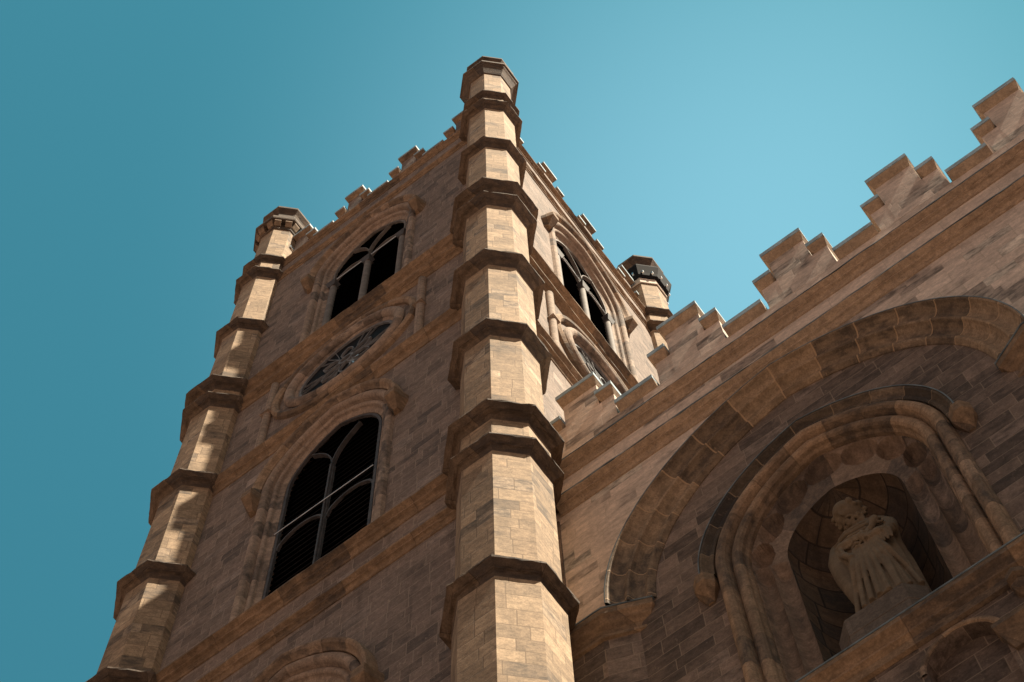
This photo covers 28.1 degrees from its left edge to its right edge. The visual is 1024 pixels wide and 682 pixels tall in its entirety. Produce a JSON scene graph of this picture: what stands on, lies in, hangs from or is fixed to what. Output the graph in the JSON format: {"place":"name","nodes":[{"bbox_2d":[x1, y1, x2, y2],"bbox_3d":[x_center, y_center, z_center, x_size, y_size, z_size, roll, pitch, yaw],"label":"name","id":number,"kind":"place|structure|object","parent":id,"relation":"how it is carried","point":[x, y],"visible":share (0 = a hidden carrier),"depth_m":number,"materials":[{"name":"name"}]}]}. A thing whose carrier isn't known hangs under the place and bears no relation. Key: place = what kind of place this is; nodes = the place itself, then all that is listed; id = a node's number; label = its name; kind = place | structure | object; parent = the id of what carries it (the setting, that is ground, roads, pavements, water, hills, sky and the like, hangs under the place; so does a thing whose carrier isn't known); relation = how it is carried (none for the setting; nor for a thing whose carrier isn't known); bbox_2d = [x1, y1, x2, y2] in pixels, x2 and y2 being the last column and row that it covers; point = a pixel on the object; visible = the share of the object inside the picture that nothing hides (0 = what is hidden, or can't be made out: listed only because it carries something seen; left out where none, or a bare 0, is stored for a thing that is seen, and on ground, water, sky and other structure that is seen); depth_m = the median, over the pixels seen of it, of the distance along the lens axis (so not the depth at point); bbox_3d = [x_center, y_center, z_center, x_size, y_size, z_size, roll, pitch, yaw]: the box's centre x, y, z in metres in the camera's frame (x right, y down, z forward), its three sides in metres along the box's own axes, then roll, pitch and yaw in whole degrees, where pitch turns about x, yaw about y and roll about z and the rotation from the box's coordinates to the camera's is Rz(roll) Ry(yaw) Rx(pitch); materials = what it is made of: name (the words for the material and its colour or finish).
{"place":"outdoors","nodes":[
{"label":"outdoors","id":0,"kind":"place"},
{"bbox_2d":[86,56,672,681],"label":"church tower","id":1,"kind":"structure","parent":0,"point":[364,482],"depth_m":49.48,"materials":[{"name":"stone"}]},
{"bbox_2d":[251,636,384,681],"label":"window","id":2,"kind":"structure","parent":1,"relation":"in","point":[337,658],"depth_m":38.13,"materials":[{"name":"stone"}]},
{"bbox_2d":[228,378,408,622],"bbox_3d":[-4.439,3.304,48.049,4.940,10.403,0.830,-35,-74,10],"label":"window","id":3,"kind":"structure","parent":1,"relation":"in","point":[343,489],"depth_m":48.67,"materials":[{"name":"stone"}]},
{"bbox_2d":[254,276,426,447],"bbox_3d":[-4.627,0.510,56.290,5.660,5.610,0.330,-35,-74,10],"label":"rose window","id":4,"kind":"structure","parent":1,"relation":"in","point":[354,348],"depth_m":56.62,"materials":[{"name":"stone"}]},
{"bbox_2d":[298,194,425,343],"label":"window","id":5,"kind":"structure","parent":1,"relation":"in","point":[389,251],"depth_m":66.50,"materials":[{"name":"stone"}]},
{"bbox_2d":[545,290,627,394],"bbox_3d":[2.678,1.426,56.735,0.330,5.610,5.660,-35,-74,10],"label":"rose window","id":6,"kind":"structure","parent":1,"relation":"in","point":[583,354],"depth_m":57.58,"materials":[{"name":"stone"}]},
{"bbox_2d":[541,211,638,382],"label":"window","id":7,"kind":"structure","parent":1,"relation":"in","point":[612,319],"depth_m":67.68,"materials":[{"name":"stone"}]},
{"bbox_2d":[0,0,1023,681],"label":"sky","id":8,"kind":"structure","parent":0,"point":[146,145],"materials":[{"name":"blue"}]},
{"label":"ground","id":9,"kind":"structure","parent":0,"visible":0},
{"bbox_2d":[550,77,1023,681],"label":"facade wall","id":10,"kind":"structure","parent":9,"relation":"on","point":[722,467],"depth_m":35.58,"materials":[{"name":"stone"}]},
{"bbox_2d":[839,583,930,649],"bbox_3d":[5.653,4.484,29.649,1.560,1.570,1.050,-35,-74,10],"label":"pedestal","id":11,"kind":"object","parent":10,"relation":"on","point":[881,610],"visible":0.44,"depth_m":29.90,"materials":[{"name":"stone"}]},
{"bbox_2d":[828,497,931,612],"bbox_3d":[5.628,3.469,32.030,1.301,3.591,0.967,-35,-74,10],"label":"statue","id":12,"kind":"object","parent":11,"relation":"on","point":[871,559],"visible":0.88,"depth_m":31.56,"materials":[{"name":"stone"}]}
]}

